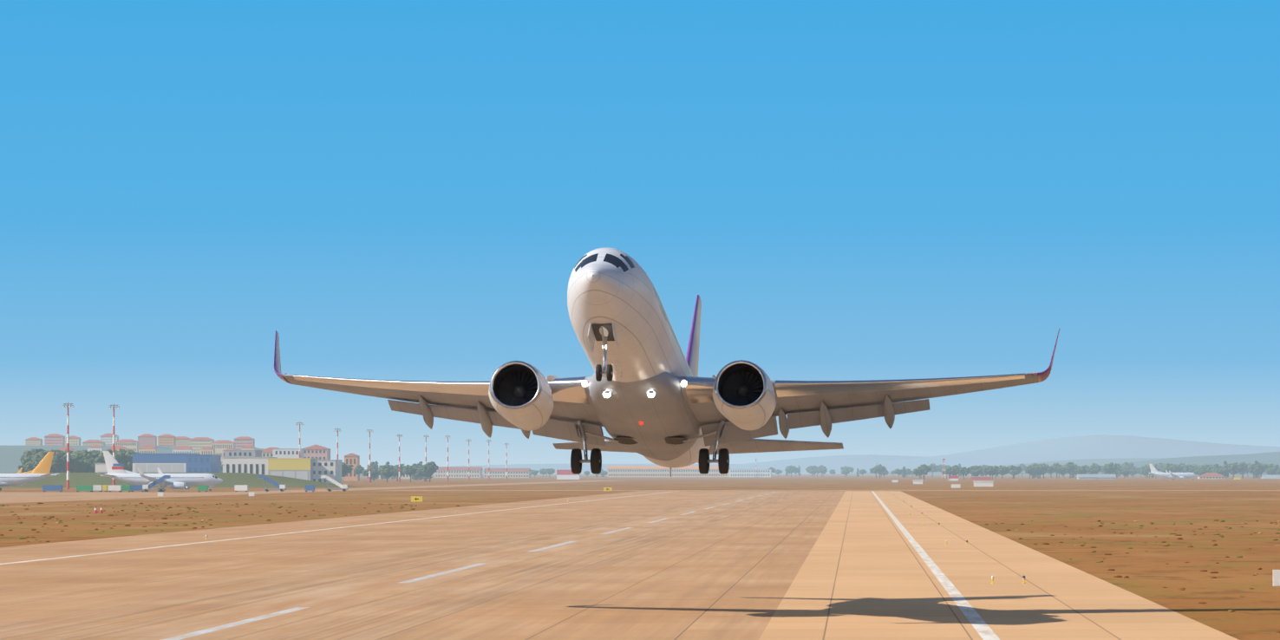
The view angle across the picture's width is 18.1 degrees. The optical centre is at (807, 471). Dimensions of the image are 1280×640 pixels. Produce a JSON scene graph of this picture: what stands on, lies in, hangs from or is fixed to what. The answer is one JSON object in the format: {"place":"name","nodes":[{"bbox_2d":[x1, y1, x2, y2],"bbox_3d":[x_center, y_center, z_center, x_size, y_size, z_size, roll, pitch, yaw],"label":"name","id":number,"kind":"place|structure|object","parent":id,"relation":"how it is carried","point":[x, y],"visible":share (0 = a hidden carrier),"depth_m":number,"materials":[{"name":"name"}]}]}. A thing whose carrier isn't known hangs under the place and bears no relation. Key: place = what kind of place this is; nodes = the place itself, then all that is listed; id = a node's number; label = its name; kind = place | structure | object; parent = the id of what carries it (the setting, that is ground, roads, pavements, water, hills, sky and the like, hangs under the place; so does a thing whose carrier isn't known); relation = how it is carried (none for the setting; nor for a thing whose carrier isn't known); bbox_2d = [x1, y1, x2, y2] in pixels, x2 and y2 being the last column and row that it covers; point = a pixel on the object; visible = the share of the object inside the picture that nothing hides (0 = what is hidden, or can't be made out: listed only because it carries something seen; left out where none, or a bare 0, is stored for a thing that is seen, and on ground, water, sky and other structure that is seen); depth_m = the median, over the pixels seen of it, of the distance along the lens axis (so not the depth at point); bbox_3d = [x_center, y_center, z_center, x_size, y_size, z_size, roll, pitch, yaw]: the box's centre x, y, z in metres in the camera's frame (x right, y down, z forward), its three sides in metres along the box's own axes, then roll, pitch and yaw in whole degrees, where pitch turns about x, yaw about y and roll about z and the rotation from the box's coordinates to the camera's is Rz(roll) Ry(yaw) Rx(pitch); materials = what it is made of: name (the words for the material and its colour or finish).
{"place":"outdoors","nodes":[
{"label":"outdoors","id":0,"kind":"place"},
{"bbox_2d":[94,463,107,472],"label":"white shed","id":1,"kind":"structure","parent":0,"point":[101,467],"depth_m":1902.04,"materials":[{"name":"grey"}]},
{"bbox_2d":[0,444,363,476],"bbox_3d":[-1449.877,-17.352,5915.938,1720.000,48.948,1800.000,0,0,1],"label":"hill","id":2,"kind":"structure","parent":0,"point":[9,459],"depth_m":5371.35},
{"bbox_2d":[25,437,42,445],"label":"estate block","id":3,"kind":"structure","parent":2,"relation":"on","point":[33,441],"depth_m":5656.53,"materials":[{"name":"beige"}]},
{"bbox_2d":[44,433,65,445],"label":"estate block","id":4,"kind":"structure","parent":2,"relation":"on","point":[54,440],"depth_m":5793.21,"materials":[{"name":"pink"}]},
{"bbox_2d":[65,435,80,445],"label":"estate block","id":5,"kind":"structure","parent":2,"relation":"on","point":[75,440],"depth_m":5777.61,"materials":[{"name":"beige"}]},
{"bbox_2d":[82,439,104,445],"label":"estate block","id":6,"kind":"structure","parent":2,"relation":"on","point":[92,442],"depth_m":5528.82,"materials":[{"name":"beige"}]},
{"bbox_2d":[99,433,118,445],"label":"estate block","id":7,"kind":"structure","parent":2,"relation":"on","point":[107,439],"depth_m":5558.87,"materials":[{"name":"white"}]},
{"bbox_2d":[114,439,138,451],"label":"estate block","id":8,"kind":"structure","parent":2,"relation":"on","point":[133,445],"depth_m":5371.77,"materials":[{"name":"beige"}]},
{"bbox_2d":[137,433,156,446],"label":"estate block","id":9,"kind":"structure","parent":2,"relation":"on","point":[144,440],"depth_m":5551.80,"materials":[{"name":"pink"}]},
{"bbox_2d":[157,434,176,445],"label":"estate block","id":10,"kind":"structure","parent":2,"relation":"on","point":[166,440],"depth_m":5699.55,"materials":[{"name":"beige paint"}]},
{"bbox_2d":[176,436,190,446],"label":"estate block","id":11,"kind":"structure","parent":2,"relation":"on","point":[182,440],"depth_m":5722.68,"materials":[{"name":"beige paint"}]},
{"bbox_2d":[189,437,214,453],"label":"estate block","id":12,"kind":"structure","parent":2,"relation":"on","point":[196,444],"depth_m":5559.29,"materials":[{"name":"beige"}]},
{"bbox_2d":[210,440,235,464],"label":"building","id":13,"kind":"structure","parent":2,"relation":"on","point":[219,447],"depth_m":5387.32,"materials":[{"name":"beige"}]},
{"bbox_2d":[233,436,254,450],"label":"estate block","id":14,"kind":"structure","parent":2,"relation":"on","point":[240,441],"depth_m":5682.15,"materials":[{"name":"pink"}]},
{"bbox_2d":[344,452,359,480],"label":"orange house","id":15,"kind":"structure","parent":0,"point":[352,459],"depth_m":2902.05,"materials":[{"name":"orange"}]},
{"bbox_2d":[365,463,739,472],"bbox_3d":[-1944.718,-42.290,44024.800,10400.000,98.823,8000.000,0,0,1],"label":"mountain","id":16,"kind":"structure","parent":0,"point":[560,466],"depth_m":42420.65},
{"bbox_2d":[0,472,1279,639],"bbox_3d":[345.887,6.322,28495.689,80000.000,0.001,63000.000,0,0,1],"label":"ground","id":17,"kind":"structure","parent":0,"point":[1176,564],"depth_m":617.45,"materials":[{"name":"brown soil"}]},
{"bbox_2d":[0,451,58,490],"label":"parked airliner","id":18,"kind":"object","parent":17,"relation":"on","point":[41,470],"visible":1,"depth_m":1330.25,"materials":[{"name":"white metal"}]},
{"bbox_2d":[18,457,41,472],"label":"tree","id":19,"kind":"object","parent":17,"relation":"on","point":[24,461],"visible":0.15,"depth_m":2113.89,"materials":[{"name":"green plant"}]},
{"bbox_2d":[24,460,40,471],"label":"tree","id":20,"kind":"object","parent":17,"relation":"on","point":[32,465],"visible":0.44,"depth_m":2032.48,"materials":[{"name":"green plant"}]},
{"bbox_2d":[23,448,48,461],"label":"tree","id":21,"kind":"object","parent":17,"relation":"on","point":[31,455],"visible":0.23,"depth_m":2181.06,"materials":[{"name":"green plant"}]},
{"bbox_2d":[42,485,62,491],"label":"baggage cart","id":22,"kind":"object","parent":17,"relation":"on","point":[45,488],"visible":1,"depth_m":1261.91,"materials":[{"name":"blue metal"}]},
{"bbox_2d":[40,449,80,472],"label":"tree","id":23,"kind":"object","parent":17,"relation":"on","point":[59,461],"visible":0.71,"depth_m":2002.38,"materials":[{"name":"green plant"}]},
{"bbox_2d":[62,401,73,489],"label":"flood mast","id":24,"kind":"object","parent":17,"relation":"on","point":[68,405],"visible":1,"depth_m":1480.53,"materials":[{"name":"red metal"}]},
{"bbox_2d":[69,458,93,472],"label":"tree","id":25,"kind":"object","parent":17,"relation":"on","point":[80,468],"visible":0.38,"depth_m":2010.30,"materials":[{"name":"green plant"}]},
{"bbox_2d":[76,485,92,491],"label":"baggage cart","id":26,"kind":"object","parent":17,"relation":"on","point":[84,488],"visible":1,"depth_m":1261.79,"materials":[{"name":"green paint"}]},
{"bbox_2d":[70,450,98,459],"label":"tree","id":27,"kind":"object","parent":17,"relation":"on","point":[86,454],"visible":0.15,"depth_m":2038.02,"materials":[{"name":"green plant"}]},
{"bbox_2d":[80,457,96,472],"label":"tree","id":28,"kind":"object","parent":17,"relation":"on","point":[91,461],"visible":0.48,"depth_m":2009.95,"materials":[{"name":"green plant"}]},
{"bbox_2d":[87,444,104,451],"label":"building","id":29,"kind":"structure","parent":17,"relation":"on","point":[95,447],"depth_m":4937.55,"materials":[{"name":"white"}]},
{"bbox_2d":[94,449,129,463],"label":"tree","id":30,"kind":"object","parent":17,"relation":"on","point":[98,460],"visible":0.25,"depth_m":2000.89,"materials":[{"name":"green plant"}]},
{"bbox_2d":[108,403,119,485],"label":"flood mast","id":31,"kind":"object","parent":17,"relation":"on","point":[114,453],"visible":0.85,"depth_m":1571.93,"materials":[{"name":"red metal"}]},
{"bbox_2d":[107,485,121,491],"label":"baggage cart","id":32,"kind":"object","parent":17,"relation":"on","point":[110,488],"visible":1,"depth_m":1261.67,"materials":[{"name":"white paint"}]},
{"bbox_2d":[100,450,132,469],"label":"tree","id":33,"kind":"object","parent":17,"relation":"on","point":[124,462],"visible":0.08,"depth_m":2002.25,"materials":[{"name":"green plant"}]},
{"bbox_2d":[118,451,132,471],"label":"tree","id":34,"kind":"object","parent":17,"relation":"on","point":[127,466],"visible":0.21,"depth_m":2001.78,"materials":[{"name":"green plant"}]},
{"bbox_2d":[130,484,143,491],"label":"baggage cart","id":35,"kind":"object","parent":17,"relation":"on","point":[136,487],"visible":0.77,"depth_m":1269.60,"materials":[{"name":"blue metal"}]},
{"bbox_2d":[138,445,156,453],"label":"estate block","id":36,"kind":"structure","parent":17,"relation":"on","point":[147,449],"depth_m":4977.85,"materials":[{"name":"beige paint"}]},
{"bbox_2d":[142,475,170,491],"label":"stair truck","id":37,"kind":"object","parent":17,"relation":"on","point":[146,487],"visible":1,"depth_m":1267.50,"materials":[{"name":"blue metal"}]},
{"bbox_2d":[97,450,223,491],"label":"parked airliner","id":38,"kind":"object","parent":17,"relation":"on","point":[181,480],"visible":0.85,"depth_m":1280.97,"materials":[{"name":"white metal"}]},
{"bbox_2d":[131,453,200,472],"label":"blue hangar","id":39,"kind":"structure","parent":17,"relation":"on","point":[162,462],"depth_m":1901.62,"materials":[{"name":"blue"}]},
{"bbox_2d":[0,472,360,487],"bbox_3d":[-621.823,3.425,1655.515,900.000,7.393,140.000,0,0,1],"label":"berm grass","id":40,"kind":"structure","parent":17,"relation":"on","point":[231,480],"depth_m":1623.21,"materials":[{"name":"green plant"}]},
{"bbox_2d":[172,446,193,453],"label":"estate block","id":41,"kind":"structure","parent":17,"relation":"on","point":[182,450],"depth_m":4884.72,"materials":[{"name":"white"}]},
{"bbox_2d":[185,454,221,472],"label":"hangar","id":42,"kind":"structure","parent":17,"relation":"on","point":[203,463],"depth_m":1899.50,"materials":[{"name":"blue metal"}]},
{"bbox_2d":[200,446,215,454],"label":"estate block","id":43,"kind":"structure","parent":17,"relation":"on","point":[207,450],"depth_m":4970.16,"materials":[{"name":"beige"}]},
{"bbox_2d":[0,502,471,542],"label":"grass tufts","id":44,"kind":"object","parent":17,"relation":"on","point":[50,517],"visible":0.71,"depth_m":578.77,"materials":[{"name":"green"}]},
{"bbox_2d":[224,450,261,457],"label":"grey block","id":45,"kind":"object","parent":17,"relation":"on","point":[243,453],"visible":0.33,"depth_m":2251.88,"materials":[{"name":"grey concrete"}]},
{"bbox_2d":[222,457,277,475],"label":"terminal building","id":46,"kind":"structure","parent":17,"relation":"on","point":[254,465],"depth_m":1901.17,"materials":[{"name":"grey"}]},
{"bbox_2d":[261,447,278,457],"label":"cream flats","id":47,"kind":"structure","parent":17,"relation":"on","point":[268,452],"depth_m":3003.01,"materials":[{"name":"tile"}]},
{"bbox_2d":[272,448,304,457],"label":"white flats","id":48,"kind":"structure","parent":17,"relation":"on","point":[285,453],"depth_m":2702.29,"materials":[{"name":"grey"}]},
{"bbox_2d":[267,457,319,481],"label":"hangar","id":49,"kind":"structure","parent":17,"relation":"on","point":[301,468],"depth_m":1900.88,"materials":[{"name":"yellow"}]},
{"bbox_2d":[304,444,330,459],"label":"pink flats","id":50,"kind":"structure","parent":17,"relation":"on","point":[318,452],"depth_m":2902.39,"materials":[{"name":"tile"}]},
{"bbox_2d":[313,459,342,483],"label":"white office","id":51,"kind":"structure","parent":17,"relation":"on","point":[331,468],"depth_m":1910.77,"materials":[{"name":"grey paint"}]},
{"bbox_2d":[320,475,347,491],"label":"stair truck","id":52,"kind":"object","parent":17,"relation":"on","point":[343,487],"visible":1,"depth_m":1298.91,"materials":[{"name":"grey metal"}]},
{"bbox_2d":[341,462,353,474],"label":"tree","id":53,"kind":"object","parent":17,"relation":"on","point":[346,468],"visible":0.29,"depth_m":2354.78,"materials":[{"name":"green plant"}]},
{"bbox_2d":[353,464,365,481],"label":"tree","id":54,"kind":"object","parent":17,"relation":"on","point":[359,469],"visible":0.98,"depth_m":2845.53,"materials":[{"name":"green plant"}]},
{"bbox_2d":[365,428,372,482],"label":"flood mast","id":55,"kind":"object","parent":17,"relation":"on","point":[369,429],"visible":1,"depth_m":2397.56,"materials":[{"name":"metal"}]},
{"bbox_2d":[362,468,378,481],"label":"tree","id":56,"kind":"object","parent":17,"relation":"on","point":[373,472],"visible":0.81,"depth_m":2614.38,"materials":[{"name":"green plant"}]},
{"bbox_2d":[377,463,395,475],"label":"tree","id":57,"kind":"object","parent":17,"relation":"on","point":[384,466],"visible":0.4,"depth_m":2690.85,"materials":[{"name":"green plant"}]},
{"bbox_2d":[379,468,394,482],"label":"tree","id":58,"kind":"object","parent":17,"relation":"on","point":[386,473],"visible":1,"depth_m":2508.14,"materials":[{"name":"green plant"}]},
{"bbox_2d":[396,433,403,482],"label":"flood mast","id":59,"kind":"object","parent":17,"relation":"on","point":[399,435],"visible":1,"depth_m":2553.67,"materials":[{"name":"metal"}]},
{"bbox_2d":[402,465,416,482],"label":"tree","id":60,"kind":"object","parent":17,"relation":"on","point":[410,470],"visible":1,"depth_m":2527.83,"materials":[{"name":"green plant"}]},
{"bbox_2d":[411,496,422,502],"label":"yellow sign","id":61,"kind":"object","parent":17,"relation":"on","point":[416,499],"visible":1,"depth_m":801.70,"materials":[{"name":"yellow"}]},
{"bbox_2d":[421,461,438,482],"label":"tree","id":62,"kind":"object","parent":17,"relation":"on","point":[430,468],"visible":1,"depth_m":2507.71,"materials":[{"name":"green plant"}]},
{"bbox_2d":[434,466,483,477],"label":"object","id":63,"kind":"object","parent":17,"relation":"on","point":[459,472],"visible":0.96,"depth_m":4302.85,"materials":[{"name":"tile"}]},
{"bbox_2d":[483,468,531,477],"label":"building","id":64,"kind":"structure","parent":17,"relation":"on","point":[512,473],"depth_m":4302.15,"materials":[{"name":"tile"}]},
{"bbox_2d":[556,470,580,479],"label":"building","id":65,"kind":"structure","parent":17,"relation":"on","point":[564,474],"depth_m":3400.52,"materials":[{"name":"white paint"}]},
{"bbox_2d":[0,490,1238,639],"bbox_3d":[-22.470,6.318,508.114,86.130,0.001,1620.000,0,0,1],"label":"runway","id":66,"kind":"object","parent":17,"relation":"on","point":[813,565],"visible":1,"depth_m":234.58,"materials":[{"name":"concrete"}]},
{"bbox_2d":[0,490,999,639],"bbox_3d":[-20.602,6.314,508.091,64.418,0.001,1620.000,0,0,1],"label":"runway markings","id":67,"kind":"object","parent":66,"relation":"on","point":[982,629],"visible":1,"depth_m":230.72,"materials":[{"name":"white paint"}]},
{"bbox_2d":[0,480,1279,503],"bbox_3d":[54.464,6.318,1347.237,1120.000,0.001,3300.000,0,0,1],"label":"taxiway apron","id":68,"kind":"object","parent":17,"relation":"on","point":[22,497],"visible":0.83,"depth_m":1202.92,"materials":[{"name":"concrete"}]},
{"bbox_2d":[234,484,248,491],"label":"service vehicle","id":69,"kind":"object","parent":68,"relation":"on","point":[240,487],"visible":0.94,"depth_m":1265.19,"materials":[{"name":"white paint"}]},
{"bbox_2d":[258,475,286,491],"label":"stair truck","id":70,"kind":"object","parent":68,"relation":"on","point":[282,487],"visible":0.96,"depth_m":1289.15,"materials":[{"name":"blue metal"}]},
{"bbox_2d":[304,484,314,491],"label":"service vehicle","id":71,"kind":"object","parent":68,"relation":"on","point":[309,487],"visible":0.92,"depth_m":1268.93,"materials":[{"name":"blue metal"}]},
{"bbox_2d":[607,465,730,476],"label":"terminal building","id":72,"kind":"structure","parent":17,"relation":"on","point":[642,471],"depth_m":4800.50,"materials":[{"name":"orange paint"}]},
{"bbox_2d":[728,469,771,476],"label":"building","id":73,"kind":"structure","parent":17,"relation":"on","point":[748,473],"depth_m":4799.00,"materials":[{"name":"grey"}]},
{"bbox_2d":[784,465,796,476],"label":"tree","id":74,"kind":"object","parent":17,"relation":"on","point":[791,469],"visible":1,"depth_m":5494.37,"materials":[{"name":"green plant"}]},
{"bbox_2d":[873,463,885,477],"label":"tree","id":75,"kind":"object","parent":17,"relation":"on","point":[879,468],"visible":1,"depth_m":4223.79,"materials":[{"name":"green plant"}]},
{"bbox_2d":[913,467,927,479],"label":"tree","id":76,"kind":"object","parent":17,"relation":"on","point":[917,471],"visible":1,"depth_m":3361.40,"materials":[{"name":"green plant"}]},
{"bbox_2d":[928,463,938,476],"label":"tree","id":77,"kind":"object","parent":17,"relation":"on","point":[934,466],"visible":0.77,"depth_m":4872.69,"materials":[{"name":"green plant"}]},
{"bbox_2d":[940,466,957,475],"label":"tree","id":78,"kind":"object","parent":17,"relation":"on","point":[949,471],"visible":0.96,"depth_m":3469.07,"materials":[{"name":"green plant"}]},
{"bbox_2d":[956,466,969,479],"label":"tree","id":79,"kind":"object","parent":17,"relation":"on","point":[963,470],"visible":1,"depth_m":3345.76,"materials":[{"name":"green plant"}]},
{"bbox_2d":[970,476,990,479],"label":"red shed","id":80,"kind":"object","parent":17,"relation":"on","point":[980,477],"visible":1,"depth_m":3296.28,"materials":[{"name":"red paint"}]},
{"bbox_2d":[973,481,993,486],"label":"white cabin","id":81,"kind":"object","parent":17,"relation":"on","point":[982,483],"visible":1,"depth_m":1726.99,"materials":[{"name":"white paint"}]},
{"bbox_2d":[981,465,997,479],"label":"tree","id":82,"kind":"object","parent":17,"relation":"on","point":[989,470],"visible":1,"depth_m":3440.94,"materials":[{"name":"green plant"}]},
{"bbox_2d":[996,465,1009,478],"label":"tree","id":83,"kind":"object","parent":17,"relation":"on","point":[1002,469],"visible":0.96,"depth_m":3607.85,"materials":[{"name":"green plant"}]},
{"bbox_2d":[1034,463,1053,478],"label":"tree","id":84,"kind":"object","parent":17,"relation":"on","point":[1043,468],"visible":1,"depth_m":3713.70,"materials":[{"name":"green plant"}]},
{"bbox_2d":[1057,465,1071,478],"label":"tree","id":85,"kind":"object","parent":17,"relation":"on","point":[1063,470],"visible":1,"depth_m":3738.16,"materials":[{"name":"green plant"}]},
{"bbox_2d":[1062,462,1077,478],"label":"tree","id":86,"kind":"object","parent":17,"relation":"on","point":[1072,466],"visible":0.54,"depth_m":3872.09,"materials":[{"name":"green plant"}]},
{"bbox_2d":[1077,474,1097,479],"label":"building","id":87,"kind":"structure","parent":17,"relation":"on","point":[1087,476],"depth_m":3498.46,"materials":[{"name":"grey"}]},
{"bbox_2d":[1096,474,1116,479],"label":"building","id":88,"kind":"structure","parent":17,"relation":"on","point":[1106,477],"depth_m":3498.54,"materials":[{"name":"grey"}]},
{"bbox_2d":[1101,463,1116,474],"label":"tree","id":89,"kind":"object","parent":17,"relation":"on","point":[1108,468],"visible":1,"depth_m":3710.40,"materials":[{"name":"green plant"}]},
{"bbox_2d":[985,519,1279,632],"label":"grass tufts","id":90,"kind":"object","parent":17,"relation":"on","point":[1166,545],"visible":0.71,"depth_m":348.18,"materials":[{"name":"green"}]},
{"bbox_2d":[1149,463,1197,479],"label":"airplane","id":91,"kind":"object","parent":17,"relation":"on","point":[1154,471],"visible":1,"depth_m":3178.03,"materials":[{"name":"white metal"}]},
{"bbox_2d":[1215,467,1230,476],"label":"tree","id":92,"kind":"object","parent":17,"relation":"on","point":[1226,471],"visible":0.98,"depth_m":3694.42,"materials":[{"name":"green plant"}]},
{"bbox_2d":[1222,462,1244,478],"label":"tree","id":93,"kind":"object","parent":17,"relation":"on","point":[1234,467],"visible":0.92,"depth_m":3779.24,"materials":[{"name":"green plant"}]},
{"bbox_2d":[1247,463,1260,478],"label":"tree","id":94,"kind":"object","parent":17,"relation":"on","point":[1253,467],"visible":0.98,"depth_m":3809.49,"materials":[{"name":"green plant"}]},
{"bbox_2d":[1250,463,1267,478],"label":"tree","id":95,"kind":"object","parent":17,"relation":"on","point":[1263,466],"visible":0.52,"depth_m":3913.81,"materials":[{"name":"green plant"}]},
{"bbox_2d":[1273,569,1279,586],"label":"white sign","id":96,"kind":"object","parent":17,"relation":"on","point":[1276,577],"visible":1,"depth_m":209.40,"materials":[{"name":"white paint"}]},
{"bbox_2d":[0,0,1279,469],"label":"sky","id":97,"kind":"structure","parent":0,"point":[399,190],"materials":[{"name":"blue"}]},
{"bbox_2d":[273,247,1059,476],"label":"airliner","id":98,"kind":"object","parent":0,"point":[646,391],"visible":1,"depth_m":175.25,"materials":[{"name":"white metal"}]},
{"bbox_2d":[729,454,930,470],"bbox_3d":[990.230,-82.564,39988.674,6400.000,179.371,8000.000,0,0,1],"label":"mountain","id":99,"kind":"structure","parent":0,"point":[826,461],"depth_m":38326.31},
{"bbox_2d":[810,457,1168,474],"bbox_3d":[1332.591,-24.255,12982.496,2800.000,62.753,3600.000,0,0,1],"label":"hill","id":100,"kind":"structure","parent":0,"point":[1090,461],"depth_m":12651.43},
{"bbox_2d":[771,435,1279,472],"bbox_3d":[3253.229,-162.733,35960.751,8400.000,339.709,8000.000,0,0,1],"label":"mountain","id":101,"kind":"structure","parent":0,"point":[1090,447],"depth_m":34549.60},
{"bbox_2d":[1006,451,1279,475],"bbox_3d":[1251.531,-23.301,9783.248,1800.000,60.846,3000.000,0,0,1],"label":"hill","id":102,"kind":"structure","parent":0,"point":[1270,458],"depth_m":9198.75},
{"bbox_2d":[1197,472,1225,478],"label":"building","id":103,"kind":"structure","parent":0,"point":[1211,475],"depth_m":3593.76,"materials":[{"name":"tile"}]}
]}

